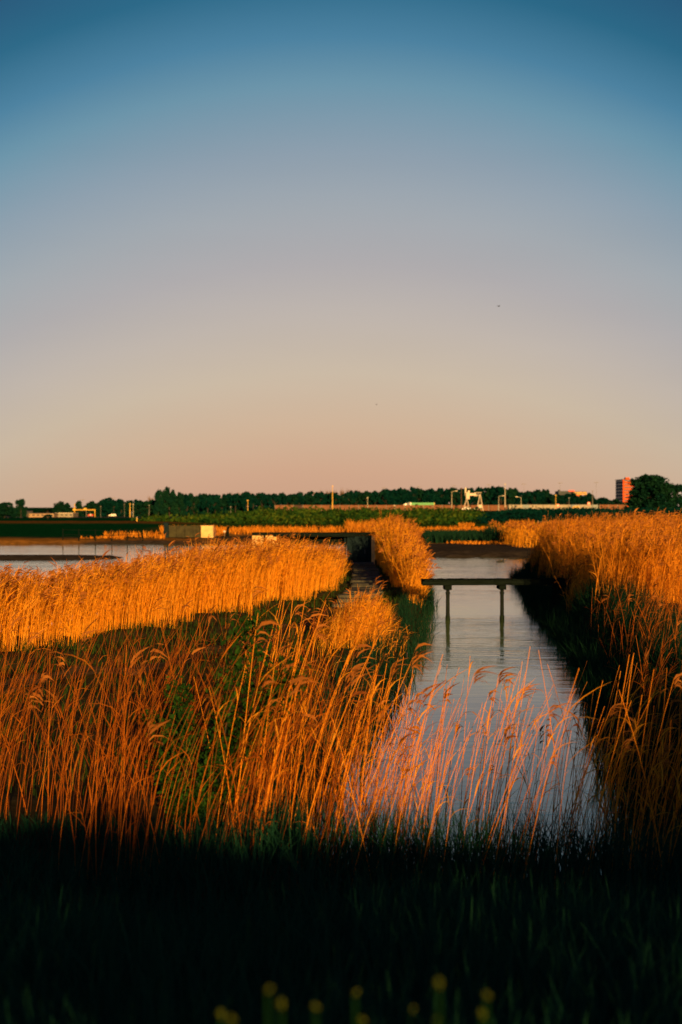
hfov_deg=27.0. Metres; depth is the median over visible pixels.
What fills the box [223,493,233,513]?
tree
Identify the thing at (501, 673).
reed stalk
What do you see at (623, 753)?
reed stalk
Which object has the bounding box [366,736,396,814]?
reed stalk
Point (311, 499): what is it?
tree
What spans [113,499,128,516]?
tree
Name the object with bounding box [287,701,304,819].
reed stalk
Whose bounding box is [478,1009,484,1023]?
yellow flower
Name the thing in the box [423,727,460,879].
reed stalk
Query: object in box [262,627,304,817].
reed stalk
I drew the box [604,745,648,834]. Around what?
reed stalk
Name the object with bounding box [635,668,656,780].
reed stalk
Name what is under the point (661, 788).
reed stalk
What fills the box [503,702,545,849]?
reed stalk
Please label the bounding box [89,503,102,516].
tree
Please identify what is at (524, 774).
reed stalk
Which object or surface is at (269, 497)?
tree
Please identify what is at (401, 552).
reed bed
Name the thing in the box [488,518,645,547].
reed bed
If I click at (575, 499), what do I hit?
tree
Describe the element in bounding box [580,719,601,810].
reed stalk
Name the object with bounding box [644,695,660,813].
reed stalk
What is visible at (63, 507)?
tree
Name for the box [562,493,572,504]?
tree
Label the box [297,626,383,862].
reed stalk
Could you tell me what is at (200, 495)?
tree
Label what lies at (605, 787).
reed stalk
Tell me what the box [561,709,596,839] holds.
reed stalk
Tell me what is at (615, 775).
reed stalk
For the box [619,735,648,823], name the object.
reed stalk
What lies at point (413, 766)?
reed stalk
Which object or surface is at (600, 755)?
reed stalk
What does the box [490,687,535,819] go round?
reed stalk
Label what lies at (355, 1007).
yellow flower
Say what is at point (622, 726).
reed stalk
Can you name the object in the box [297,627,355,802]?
reed stalk
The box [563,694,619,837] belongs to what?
reed stalk
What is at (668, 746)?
reed bed
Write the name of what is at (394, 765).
reed stalk
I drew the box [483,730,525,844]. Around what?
reed stalk
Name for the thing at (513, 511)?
bank scrub
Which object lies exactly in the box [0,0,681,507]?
sky
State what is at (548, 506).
noise barrier
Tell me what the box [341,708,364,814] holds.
reed stalk
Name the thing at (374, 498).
tree
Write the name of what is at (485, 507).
board fence
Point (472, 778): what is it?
reed stalk
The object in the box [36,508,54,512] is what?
tree
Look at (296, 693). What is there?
reed stalk
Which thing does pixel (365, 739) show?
reed stalk
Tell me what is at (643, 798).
reed stalk
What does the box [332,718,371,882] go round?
reed stalk
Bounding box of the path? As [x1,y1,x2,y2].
[0,562,383,694]
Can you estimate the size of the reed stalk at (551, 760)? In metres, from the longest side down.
2.485 x 0.570 x 0.372 m
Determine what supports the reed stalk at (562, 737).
in the water
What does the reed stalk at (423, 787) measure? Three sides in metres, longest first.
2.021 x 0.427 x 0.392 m
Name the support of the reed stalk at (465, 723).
in the water
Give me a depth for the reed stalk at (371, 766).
15.45 m
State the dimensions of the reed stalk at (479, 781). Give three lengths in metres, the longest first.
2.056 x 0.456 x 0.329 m
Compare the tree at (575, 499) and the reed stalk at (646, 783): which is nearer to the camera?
the reed stalk at (646, 783)
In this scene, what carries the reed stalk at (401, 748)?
on the ground at (32, 531)
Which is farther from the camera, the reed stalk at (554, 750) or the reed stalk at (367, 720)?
the reed stalk at (367, 720)
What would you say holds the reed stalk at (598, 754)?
in the water
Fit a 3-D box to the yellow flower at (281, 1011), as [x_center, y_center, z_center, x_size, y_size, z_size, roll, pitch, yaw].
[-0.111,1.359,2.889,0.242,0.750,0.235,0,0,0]
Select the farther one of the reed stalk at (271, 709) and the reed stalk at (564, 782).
the reed stalk at (564, 782)
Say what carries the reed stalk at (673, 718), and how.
in the water
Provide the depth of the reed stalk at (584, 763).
17.24 m
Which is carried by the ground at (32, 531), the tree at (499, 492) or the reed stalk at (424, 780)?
the tree at (499, 492)
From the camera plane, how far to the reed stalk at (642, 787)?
14.39 m
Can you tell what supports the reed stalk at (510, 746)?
in the water
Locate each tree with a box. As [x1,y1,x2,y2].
[0,502,14,517]
[13,499,27,517]
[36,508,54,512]
[52,501,72,512]
[75,501,82,516]
[82,503,95,516]
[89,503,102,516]
[96,508,108,516]
[100,497,112,516]
[107,499,118,516]
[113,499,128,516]
[125,500,134,516]
[131,499,139,516]
[132,502,147,516]
[141,500,154,516]
[153,489,163,515]
[162,486,179,516]
[177,492,185,515]
[183,493,192,516]
[188,495,200,515]
[195,493,206,513]
[200,495,214,514]
[209,497,220,513]
[215,498,228,513]
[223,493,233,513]
[227,494,240,512]
[239,491,253,511]
[244,496,260,510]
[257,492,268,510]
[262,494,273,505]
[267,494,281,509]
[277,492,287,504]
[281,495,290,504]
[288,495,299,504]
[294,492,304,504]
[303,493,311,504]
[306,495,319,504]
[316,493,326,504]
[327,492,340,504]
[336,495,346,504]
[343,492,353,507]
[350,492,358,504]
[353,493,362,504]
[359,491,373,504]
[368,491,380,504]
[376,491,385,504]
[378,491,393,504]
[388,489,400,504]
[394,489,405,504]
[399,491,409,504]
[408,486,417,502]
[416,489,423,502]
[421,489,434,502]
[427,488,439,504]
[435,488,445,504]
[442,488,452,504]
[449,487,459,504]
[457,489,466,504]
[464,488,476,504]
[473,487,486,504]
[483,487,490,504]
[487,486,498,504]
[492,486,507,504]
[502,489,515,508]
[508,487,517,504]
[514,491,527,504]
[522,491,534,504]
[529,491,539,504]
[535,492,545,504]
[540,494,552,504]
[542,489,549,493]
[549,494,561,504]
[556,494,564,503]
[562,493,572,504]
[568,492,584,504]
[581,496,591,504]
[586,498,596,504]
[595,498,601,508]
[600,497,611,504]
[611,499,621,504]
[623,474,675,509]
[665,484,681,508]
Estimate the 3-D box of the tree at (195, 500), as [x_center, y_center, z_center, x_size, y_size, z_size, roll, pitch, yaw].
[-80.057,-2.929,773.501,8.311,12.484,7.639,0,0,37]
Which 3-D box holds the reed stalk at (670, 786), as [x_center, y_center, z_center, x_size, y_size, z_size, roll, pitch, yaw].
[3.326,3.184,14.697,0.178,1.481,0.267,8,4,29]
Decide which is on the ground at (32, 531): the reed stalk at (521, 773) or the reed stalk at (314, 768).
the reed stalk at (314, 768)
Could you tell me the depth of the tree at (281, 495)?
769.58 m
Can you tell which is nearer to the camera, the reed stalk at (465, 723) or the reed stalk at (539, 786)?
the reed stalk at (539, 786)
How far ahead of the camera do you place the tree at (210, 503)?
761.21 m
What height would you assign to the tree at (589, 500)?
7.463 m
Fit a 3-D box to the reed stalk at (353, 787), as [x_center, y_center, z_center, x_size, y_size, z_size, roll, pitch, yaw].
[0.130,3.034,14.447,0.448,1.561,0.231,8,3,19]
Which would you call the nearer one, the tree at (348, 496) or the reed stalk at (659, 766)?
the reed stalk at (659, 766)
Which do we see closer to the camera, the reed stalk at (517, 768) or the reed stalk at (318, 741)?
the reed stalk at (517, 768)
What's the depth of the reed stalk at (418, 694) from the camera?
16.68 m
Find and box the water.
[0,544,679,881]
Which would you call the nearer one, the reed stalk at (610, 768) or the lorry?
the reed stalk at (610, 768)
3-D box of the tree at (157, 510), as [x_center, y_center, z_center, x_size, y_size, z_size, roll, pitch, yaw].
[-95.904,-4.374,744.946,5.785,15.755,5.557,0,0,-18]
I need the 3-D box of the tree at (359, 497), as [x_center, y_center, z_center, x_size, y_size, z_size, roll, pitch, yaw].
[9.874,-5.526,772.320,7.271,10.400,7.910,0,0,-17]
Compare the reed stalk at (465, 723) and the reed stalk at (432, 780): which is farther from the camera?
the reed stalk at (465, 723)
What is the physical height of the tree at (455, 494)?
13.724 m
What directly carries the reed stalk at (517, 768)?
in the water
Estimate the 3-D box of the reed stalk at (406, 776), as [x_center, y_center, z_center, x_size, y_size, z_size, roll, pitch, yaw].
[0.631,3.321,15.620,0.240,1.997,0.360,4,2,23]
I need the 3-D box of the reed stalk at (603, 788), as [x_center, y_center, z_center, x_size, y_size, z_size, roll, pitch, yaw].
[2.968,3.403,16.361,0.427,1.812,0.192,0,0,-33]
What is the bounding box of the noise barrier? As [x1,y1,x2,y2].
[509,504,597,509]
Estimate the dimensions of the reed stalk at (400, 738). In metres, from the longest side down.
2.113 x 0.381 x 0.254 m
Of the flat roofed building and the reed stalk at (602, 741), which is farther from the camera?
the flat roofed building
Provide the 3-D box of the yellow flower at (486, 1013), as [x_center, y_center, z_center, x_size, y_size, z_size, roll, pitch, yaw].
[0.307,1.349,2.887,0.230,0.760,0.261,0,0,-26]
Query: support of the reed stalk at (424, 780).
in the water
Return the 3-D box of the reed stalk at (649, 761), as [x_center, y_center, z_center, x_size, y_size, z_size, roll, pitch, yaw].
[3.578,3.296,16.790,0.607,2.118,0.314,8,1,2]
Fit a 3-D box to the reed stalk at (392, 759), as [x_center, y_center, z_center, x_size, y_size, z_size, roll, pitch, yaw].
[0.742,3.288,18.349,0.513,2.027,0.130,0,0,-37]
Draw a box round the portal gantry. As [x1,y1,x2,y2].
[72,503,94,516]
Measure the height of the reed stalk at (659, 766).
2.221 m
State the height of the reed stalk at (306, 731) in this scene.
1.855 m
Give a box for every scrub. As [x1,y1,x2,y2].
[131,503,486,524]
[471,505,681,523]
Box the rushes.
[421,523,515,542]
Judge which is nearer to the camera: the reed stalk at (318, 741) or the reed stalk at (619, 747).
the reed stalk at (619, 747)
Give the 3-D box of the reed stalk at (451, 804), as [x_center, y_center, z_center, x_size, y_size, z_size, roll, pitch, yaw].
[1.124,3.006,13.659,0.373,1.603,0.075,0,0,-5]
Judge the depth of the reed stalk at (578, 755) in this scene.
17.14 m
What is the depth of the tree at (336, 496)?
764.44 m
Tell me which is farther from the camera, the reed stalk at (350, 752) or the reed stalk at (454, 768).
the reed stalk at (454, 768)
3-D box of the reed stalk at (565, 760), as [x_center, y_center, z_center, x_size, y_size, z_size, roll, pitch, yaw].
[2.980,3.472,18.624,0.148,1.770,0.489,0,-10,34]
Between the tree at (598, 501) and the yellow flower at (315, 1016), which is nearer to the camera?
the yellow flower at (315, 1016)
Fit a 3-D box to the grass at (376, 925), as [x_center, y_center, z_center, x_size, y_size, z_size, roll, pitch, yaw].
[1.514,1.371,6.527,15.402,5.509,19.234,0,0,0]
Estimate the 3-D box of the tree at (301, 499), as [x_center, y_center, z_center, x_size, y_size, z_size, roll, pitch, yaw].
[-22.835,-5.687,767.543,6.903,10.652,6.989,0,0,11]
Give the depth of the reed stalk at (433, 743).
17.70 m
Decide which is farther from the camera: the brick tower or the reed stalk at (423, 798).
the brick tower
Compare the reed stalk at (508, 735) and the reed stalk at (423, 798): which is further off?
the reed stalk at (508, 735)
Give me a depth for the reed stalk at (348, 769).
13.86 m
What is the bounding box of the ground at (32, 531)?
[0,507,681,1023]
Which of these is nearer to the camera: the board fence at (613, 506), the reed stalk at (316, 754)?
the reed stalk at (316, 754)
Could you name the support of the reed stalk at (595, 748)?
in the water
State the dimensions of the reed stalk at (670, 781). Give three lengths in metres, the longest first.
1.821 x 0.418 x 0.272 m
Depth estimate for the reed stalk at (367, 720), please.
16.59 m
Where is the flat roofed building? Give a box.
[555,490,586,495]
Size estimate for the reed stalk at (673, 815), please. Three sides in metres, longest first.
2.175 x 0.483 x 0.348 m
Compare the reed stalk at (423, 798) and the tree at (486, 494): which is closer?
the reed stalk at (423, 798)
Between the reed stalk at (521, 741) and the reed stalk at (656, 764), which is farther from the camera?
the reed stalk at (656, 764)
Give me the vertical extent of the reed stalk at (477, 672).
2.360 m
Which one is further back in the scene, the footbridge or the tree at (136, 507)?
the tree at (136, 507)
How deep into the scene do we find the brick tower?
1102.15 m
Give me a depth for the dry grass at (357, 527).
181.72 m
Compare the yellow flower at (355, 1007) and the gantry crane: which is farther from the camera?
the gantry crane
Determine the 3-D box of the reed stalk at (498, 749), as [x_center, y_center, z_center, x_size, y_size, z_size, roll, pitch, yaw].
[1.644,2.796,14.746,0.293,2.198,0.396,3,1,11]
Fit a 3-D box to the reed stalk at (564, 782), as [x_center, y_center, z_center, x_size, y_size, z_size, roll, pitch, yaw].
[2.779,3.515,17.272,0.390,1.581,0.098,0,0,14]
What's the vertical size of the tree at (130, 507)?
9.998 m
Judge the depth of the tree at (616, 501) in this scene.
771.35 m
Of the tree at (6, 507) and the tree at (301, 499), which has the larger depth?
the tree at (301, 499)
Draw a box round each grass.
[0,773,681,1023]
[80,519,591,543]
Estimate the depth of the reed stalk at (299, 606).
17.78 m
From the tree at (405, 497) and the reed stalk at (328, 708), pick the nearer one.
the reed stalk at (328, 708)
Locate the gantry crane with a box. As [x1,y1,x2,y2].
[464,488,482,510]
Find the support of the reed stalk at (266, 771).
on the ground at (32, 531)
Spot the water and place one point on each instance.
(478, 632)
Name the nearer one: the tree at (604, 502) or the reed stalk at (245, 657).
the reed stalk at (245, 657)
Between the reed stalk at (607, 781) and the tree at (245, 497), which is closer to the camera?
the reed stalk at (607, 781)
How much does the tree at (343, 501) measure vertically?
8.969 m
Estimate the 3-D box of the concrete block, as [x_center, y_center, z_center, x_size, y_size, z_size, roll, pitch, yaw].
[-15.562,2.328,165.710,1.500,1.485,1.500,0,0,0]
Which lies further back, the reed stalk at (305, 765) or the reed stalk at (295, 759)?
the reed stalk at (295, 759)
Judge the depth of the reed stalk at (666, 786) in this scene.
13.81 m
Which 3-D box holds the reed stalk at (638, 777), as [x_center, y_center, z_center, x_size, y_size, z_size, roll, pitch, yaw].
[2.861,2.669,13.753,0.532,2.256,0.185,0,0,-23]
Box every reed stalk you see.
[194,679,211,757]
[209,689,231,811]
[214,665,245,847]
[216,692,273,852]
[228,697,281,837]
[231,643,296,834]
[234,615,273,842]
[237,646,275,810]
[238,602,279,771]
[242,593,281,800]
[248,602,309,764]
[250,595,294,772]
[254,603,287,818]
[254,628,309,788]
[254,710,287,814]
[257,643,294,789]
[262,620,334,824]
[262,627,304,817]
[263,645,326,834]
[268,621,303,785]
[268,626,304,818]
[272,601,337,817]
[274,693,325,791]
[275,598,307,813]
[282,597,305,798]
[283,626,343,791]
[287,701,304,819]
[288,619,367,842]
[288,684,312,847]
[289,639,341,791]
[290,629,320,804]
[291,660,318,711]
[291,683,326,812]
[293,618,324,810]
[293,663,327,802]
[294,696,307,825]
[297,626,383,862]
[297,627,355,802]
[301,622,362,824]
[301,647,352,808]
[301,660,347,801]
[301,704,348,813]
[307,721,326,801]
[310,662,371,824]
[311,714,346,852]
[315,656,369,836]
[318,664,369,808]
[318,691,336,814]
[325,699,372,820]
[327,705,377,816]
[329,664,390,857]
[330,689,361,815]
[330,690,369,860]
[330,740,376,848]
[331,724,369,835]
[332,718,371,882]
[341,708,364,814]
[346,651,432,860]
[346,729,387,818]
[350,676,384,812]
[351,648,403,875]
[351,751,396,884]
[355,681,407,833]
[357,698,418,819]
[358,665,380,842]
[359,678,373,807]
[360,682,391,825]
[362,663,405,829]
[365,666,434,850]
[365,741,386,847]
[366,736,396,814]
[368,730,397,816]
[370,715,415,833]
[372,658,410,849]
[372,688,428,818]
[375,676,413,810]
[375,681,410,830]
[375,739,427,875]
[382,657,403,828]
[384,691,407,811]
[385,703,419,821]
[386,694,413,812]
[387,728,422,821]
[391,681,453,877]
[394,654,461,855]
[394,689,425,820]
[394,725,418,840]
[398,696,418,831]
[399,671,419,816]
[401,704,438,807]
[401,721,445,845]
[403,699,459,870]
[403,727,452,831]
[405,666,440,846]
[409,680,450,875]
[410,730,441,850]
[414,667,459,819]
[414,742,446,872]
[418,666,500,887]
[418,709,442,832]
[419,707,462,820]
[423,721,455,838]
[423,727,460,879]
[426,714,481,852]
[429,733,447,839]
[431,689,447,844]
[436,743,463,822]
[441,766,477,828]
[442,743,471,873]
[443,730,471,829]
[447,722,469,839]
[456,681,498,838]
[458,699,510,853]
[460,688,501,825]
[460,702,504,840]
[461,661,474,802]
[463,706,501,846]
[463,709,493,824]
[468,684,541,842]
[472,671,532,842]
[474,667,520,854]
[475,757,515,832]
[477,697,504,841]
[478,703,568,880]
[481,684,553,864]
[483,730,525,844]
[484,681,510,843]
[488,673,536,836]
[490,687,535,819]
[492,695,550,841]
[493,705,533,875]
[498,649,529,875]
[498,689,575,877]
[500,665,521,832]
[501,701,536,828]
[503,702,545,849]
[506,735,538,834]
[509,718,570,881]
[510,712,539,837]
[514,752,560,882]
[517,650,567,876]
[518,669,611,903]
[523,716,539,845]
[523,730,557,874]
[528,728,545,817]
[535,694,572,860]
[536,683,589,815]
[539,719,559,813]
[547,664,588,818]
[550,721,584,838]
[554,734,595,888]
[557,712,576,815]
[557,741,574,831]
[558,703,633,860]
[559,757,582,828]
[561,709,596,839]
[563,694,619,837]
[564,705,584,822]
[564,737,604,882]
[565,698,622,831]
[565,715,601,861]
[565,719,615,869]
[565,729,618,863]
[566,706,604,845]
[571,681,607,823]
[571,708,586,818]
[573,671,637,819]
[573,710,617,830]
[576,696,598,835]
[579,699,650,888]
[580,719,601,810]
[582,665,619,835]
[583,746,616,835]
[584,738,608,828]
[588,702,630,869]
[588,714,636,842]
[590,681,616,816]
[591,736,637,866]
[592,729,614,832]
[593,671,620,850]
[593,699,621,816]
[594,721,643,830]
[598,658,643,858]
[600,711,632,823]
[604,675,648,825]
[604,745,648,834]
[605,664,656,830]
[606,713,651,832]
[609,671,678,832]
[609,691,661,867]
[610,731,633,822]
[611,670,653,868]
[612,653,644,868]
[612,677,661,836]
[613,719,654,837]
[618,710,674,843]
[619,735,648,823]
[622,697,646,864]
[627,715,664,824]
[627,737,676,856]
[628,742,661,871]
[629,669,664,759]
[629,712,681,833]
[630,709,653,870]
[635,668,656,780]
[638,673,681,849]
[638,737,680,860]
[640,745,674,823]
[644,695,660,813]
[644,704,672,824]
[645,716,671,856]
[646,670,666,868]
[649,734,681,864]
[653,745,681,847]
[654,774,681,877]
[656,752,681,843]
[658,726,670,852]
[662,767,681,838]
[668,775,681,862]
[674,744,681,825]
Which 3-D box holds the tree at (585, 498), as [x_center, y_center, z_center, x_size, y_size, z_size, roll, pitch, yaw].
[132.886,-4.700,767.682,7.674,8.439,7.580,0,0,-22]
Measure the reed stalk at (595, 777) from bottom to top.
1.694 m
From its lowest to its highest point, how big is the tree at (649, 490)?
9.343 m
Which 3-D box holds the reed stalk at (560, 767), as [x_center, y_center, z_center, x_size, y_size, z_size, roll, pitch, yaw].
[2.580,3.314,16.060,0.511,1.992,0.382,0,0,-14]
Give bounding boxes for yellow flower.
[217,1009,222,1023]
[227,1014,234,1023]
[266,986,272,1023]
[277,999,283,1023]
[312,1002,318,1023]
[353,990,358,1023]
[409,1007,414,1023]
[434,978,441,1023]
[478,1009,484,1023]
[483,992,489,1023]
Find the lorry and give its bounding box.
[404,502,434,504]
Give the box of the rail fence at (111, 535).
[62,529,142,540]
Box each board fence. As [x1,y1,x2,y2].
[275,505,506,510]
[599,504,624,509]
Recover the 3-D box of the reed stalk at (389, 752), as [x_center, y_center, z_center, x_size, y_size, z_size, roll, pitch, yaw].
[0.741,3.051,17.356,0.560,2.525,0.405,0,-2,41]
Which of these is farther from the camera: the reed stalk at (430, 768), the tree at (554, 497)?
the tree at (554, 497)
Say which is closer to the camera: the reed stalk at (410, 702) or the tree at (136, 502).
the reed stalk at (410, 702)
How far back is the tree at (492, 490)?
769.29 m
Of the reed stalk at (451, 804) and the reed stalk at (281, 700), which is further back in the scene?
the reed stalk at (281, 700)
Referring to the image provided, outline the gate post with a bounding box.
[163,522,168,537]
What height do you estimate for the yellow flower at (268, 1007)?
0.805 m
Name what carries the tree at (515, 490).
on the ground at (32, 531)
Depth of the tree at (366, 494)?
767.04 m
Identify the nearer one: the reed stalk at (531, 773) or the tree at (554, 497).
the reed stalk at (531, 773)
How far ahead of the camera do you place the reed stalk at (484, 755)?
14.73 m
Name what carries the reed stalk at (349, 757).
on the ground at (32, 531)
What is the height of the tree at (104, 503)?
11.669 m
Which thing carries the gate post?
on the ground at (32, 531)
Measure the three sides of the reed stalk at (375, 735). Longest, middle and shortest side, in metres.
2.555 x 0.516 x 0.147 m
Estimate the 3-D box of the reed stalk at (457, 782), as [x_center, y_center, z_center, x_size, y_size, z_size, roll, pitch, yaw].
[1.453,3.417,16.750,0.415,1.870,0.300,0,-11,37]
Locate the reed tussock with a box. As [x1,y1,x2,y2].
[287,576,416,671]
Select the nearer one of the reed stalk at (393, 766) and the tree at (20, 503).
the reed stalk at (393, 766)
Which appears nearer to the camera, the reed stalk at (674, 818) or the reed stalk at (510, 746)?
the reed stalk at (674, 818)
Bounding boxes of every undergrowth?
[250,570,442,833]
[505,546,681,837]
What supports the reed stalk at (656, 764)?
in the water
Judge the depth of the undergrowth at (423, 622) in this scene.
29.32 m
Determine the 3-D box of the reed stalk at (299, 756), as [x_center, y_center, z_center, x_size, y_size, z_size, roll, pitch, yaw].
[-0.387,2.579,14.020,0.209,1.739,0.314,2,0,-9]
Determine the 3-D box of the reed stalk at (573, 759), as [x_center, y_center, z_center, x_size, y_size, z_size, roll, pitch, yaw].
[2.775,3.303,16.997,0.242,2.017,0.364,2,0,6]
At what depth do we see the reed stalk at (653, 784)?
14.60 m
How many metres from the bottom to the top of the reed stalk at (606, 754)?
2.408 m
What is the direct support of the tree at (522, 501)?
on the ground at (32, 531)
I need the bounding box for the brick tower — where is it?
[616,477,632,506]
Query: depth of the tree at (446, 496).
764.69 m
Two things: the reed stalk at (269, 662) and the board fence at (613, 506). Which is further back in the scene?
the board fence at (613, 506)
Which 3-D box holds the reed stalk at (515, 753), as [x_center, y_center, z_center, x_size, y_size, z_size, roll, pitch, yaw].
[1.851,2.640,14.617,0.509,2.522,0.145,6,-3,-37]
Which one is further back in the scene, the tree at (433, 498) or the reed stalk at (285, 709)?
the tree at (433, 498)
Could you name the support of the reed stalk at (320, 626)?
on the ground at (32, 531)
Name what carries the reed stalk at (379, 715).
on the ground at (32, 531)
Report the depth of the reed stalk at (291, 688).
15.87 m
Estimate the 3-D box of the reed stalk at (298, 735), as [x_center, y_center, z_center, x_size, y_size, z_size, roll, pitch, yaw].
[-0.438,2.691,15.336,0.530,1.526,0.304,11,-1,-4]
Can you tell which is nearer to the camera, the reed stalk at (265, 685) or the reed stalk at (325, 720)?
the reed stalk at (265, 685)
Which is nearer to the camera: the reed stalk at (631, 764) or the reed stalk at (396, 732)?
the reed stalk at (631, 764)
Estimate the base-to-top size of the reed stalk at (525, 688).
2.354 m
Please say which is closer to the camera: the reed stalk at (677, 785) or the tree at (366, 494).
the reed stalk at (677, 785)
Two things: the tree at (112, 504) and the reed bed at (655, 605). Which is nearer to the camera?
the reed bed at (655, 605)
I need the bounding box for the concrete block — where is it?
[201,526,213,537]
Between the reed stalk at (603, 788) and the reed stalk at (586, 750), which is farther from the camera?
the reed stalk at (603, 788)
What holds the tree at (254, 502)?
on the ground at (32, 531)
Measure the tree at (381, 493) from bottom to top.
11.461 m
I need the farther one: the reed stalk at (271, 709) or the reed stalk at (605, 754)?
the reed stalk at (605, 754)
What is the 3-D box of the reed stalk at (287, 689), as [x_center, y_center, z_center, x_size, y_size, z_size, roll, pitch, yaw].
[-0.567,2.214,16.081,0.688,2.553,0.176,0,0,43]
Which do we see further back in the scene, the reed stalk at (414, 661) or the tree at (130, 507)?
the tree at (130, 507)
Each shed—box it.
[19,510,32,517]
[29,513,57,516]
[58,513,77,516]
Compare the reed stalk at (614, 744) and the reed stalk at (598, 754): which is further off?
the reed stalk at (598, 754)
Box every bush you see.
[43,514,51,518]
[140,676,228,839]
[149,605,310,830]
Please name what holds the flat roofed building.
on the ground at (32, 531)
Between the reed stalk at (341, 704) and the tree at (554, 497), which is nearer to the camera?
the reed stalk at (341, 704)
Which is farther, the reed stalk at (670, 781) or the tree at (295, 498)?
the tree at (295, 498)
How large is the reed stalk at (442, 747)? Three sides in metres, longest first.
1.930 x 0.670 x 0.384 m
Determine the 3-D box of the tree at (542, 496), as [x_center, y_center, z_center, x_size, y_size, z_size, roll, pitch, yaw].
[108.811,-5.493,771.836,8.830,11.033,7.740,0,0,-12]
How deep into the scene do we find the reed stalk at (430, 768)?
15.15 m
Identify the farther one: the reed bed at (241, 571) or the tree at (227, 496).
the tree at (227, 496)
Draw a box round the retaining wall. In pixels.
[169,526,200,536]
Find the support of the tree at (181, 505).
on the ground at (32, 531)
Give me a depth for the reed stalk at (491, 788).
15.64 m
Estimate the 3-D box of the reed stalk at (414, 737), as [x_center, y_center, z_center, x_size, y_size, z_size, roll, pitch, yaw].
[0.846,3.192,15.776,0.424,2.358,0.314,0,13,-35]
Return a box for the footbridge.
[421,578,571,620]
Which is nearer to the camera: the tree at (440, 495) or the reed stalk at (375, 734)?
the reed stalk at (375, 734)
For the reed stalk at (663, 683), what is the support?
in the water
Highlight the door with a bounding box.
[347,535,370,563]
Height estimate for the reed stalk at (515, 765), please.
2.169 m
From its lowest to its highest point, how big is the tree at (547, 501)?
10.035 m
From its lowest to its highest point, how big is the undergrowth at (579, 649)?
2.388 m
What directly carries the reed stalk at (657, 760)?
in the water
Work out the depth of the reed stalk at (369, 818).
13.38 m
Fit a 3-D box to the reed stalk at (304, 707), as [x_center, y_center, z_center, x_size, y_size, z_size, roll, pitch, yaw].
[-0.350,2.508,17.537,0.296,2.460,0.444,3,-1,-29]
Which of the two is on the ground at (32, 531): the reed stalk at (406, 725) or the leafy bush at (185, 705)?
the leafy bush at (185, 705)
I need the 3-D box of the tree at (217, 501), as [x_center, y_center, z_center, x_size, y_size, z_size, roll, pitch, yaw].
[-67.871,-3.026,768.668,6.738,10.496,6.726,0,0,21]
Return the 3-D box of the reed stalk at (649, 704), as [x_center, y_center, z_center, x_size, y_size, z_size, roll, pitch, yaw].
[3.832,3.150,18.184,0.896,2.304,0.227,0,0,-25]
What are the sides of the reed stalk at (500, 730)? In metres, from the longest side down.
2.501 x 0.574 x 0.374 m
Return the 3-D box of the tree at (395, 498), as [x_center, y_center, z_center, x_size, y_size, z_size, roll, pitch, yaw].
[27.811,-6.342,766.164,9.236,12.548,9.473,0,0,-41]
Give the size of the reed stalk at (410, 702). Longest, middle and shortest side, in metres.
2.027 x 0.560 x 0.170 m
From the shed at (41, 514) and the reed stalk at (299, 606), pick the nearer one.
the reed stalk at (299, 606)
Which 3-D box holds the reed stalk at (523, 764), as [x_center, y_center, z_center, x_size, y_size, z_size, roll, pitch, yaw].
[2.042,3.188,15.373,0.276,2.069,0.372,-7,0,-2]
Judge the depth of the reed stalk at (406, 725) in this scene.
18.07 m
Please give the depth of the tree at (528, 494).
770.46 m
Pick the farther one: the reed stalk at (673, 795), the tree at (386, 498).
the tree at (386, 498)
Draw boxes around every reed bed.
[0,530,350,651]
[0,546,458,887]
[285,655,681,865]
[362,509,441,609]
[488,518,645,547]
[524,508,681,617]
[584,546,681,723]
[614,636,681,850]
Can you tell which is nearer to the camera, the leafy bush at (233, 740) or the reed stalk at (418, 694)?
the leafy bush at (233, 740)
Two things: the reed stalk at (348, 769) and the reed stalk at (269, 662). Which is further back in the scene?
the reed stalk at (269, 662)
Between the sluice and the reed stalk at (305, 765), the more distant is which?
the sluice
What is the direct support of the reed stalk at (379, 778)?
on the ground at (32, 531)
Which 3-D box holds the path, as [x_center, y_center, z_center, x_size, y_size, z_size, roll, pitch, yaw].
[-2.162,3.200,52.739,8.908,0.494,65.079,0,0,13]
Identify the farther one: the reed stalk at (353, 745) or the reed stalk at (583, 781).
the reed stalk at (353, 745)
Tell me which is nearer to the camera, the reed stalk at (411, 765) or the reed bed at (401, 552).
the reed stalk at (411, 765)
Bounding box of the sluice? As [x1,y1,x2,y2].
[252,532,374,563]
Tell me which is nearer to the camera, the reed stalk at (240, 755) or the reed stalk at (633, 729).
the reed stalk at (240, 755)
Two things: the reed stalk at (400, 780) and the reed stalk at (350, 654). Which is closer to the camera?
the reed stalk at (400, 780)
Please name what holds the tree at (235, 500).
on the ground at (32, 531)
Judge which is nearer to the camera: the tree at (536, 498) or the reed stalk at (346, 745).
the reed stalk at (346, 745)
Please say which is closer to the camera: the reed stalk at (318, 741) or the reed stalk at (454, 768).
the reed stalk at (454, 768)
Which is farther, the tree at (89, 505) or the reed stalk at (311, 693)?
the tree at (89, 505)
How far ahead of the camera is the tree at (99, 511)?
771.22 m
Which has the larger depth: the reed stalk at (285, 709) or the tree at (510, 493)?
the tree at (510, 493)
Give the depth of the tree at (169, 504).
746.15 m
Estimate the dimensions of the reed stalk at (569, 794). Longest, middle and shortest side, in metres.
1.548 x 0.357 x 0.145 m
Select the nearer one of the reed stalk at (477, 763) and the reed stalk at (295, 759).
the reed stalk at (295, 759)
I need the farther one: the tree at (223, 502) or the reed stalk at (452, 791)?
the tree at (223, 502)
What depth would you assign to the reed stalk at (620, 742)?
17.68 m

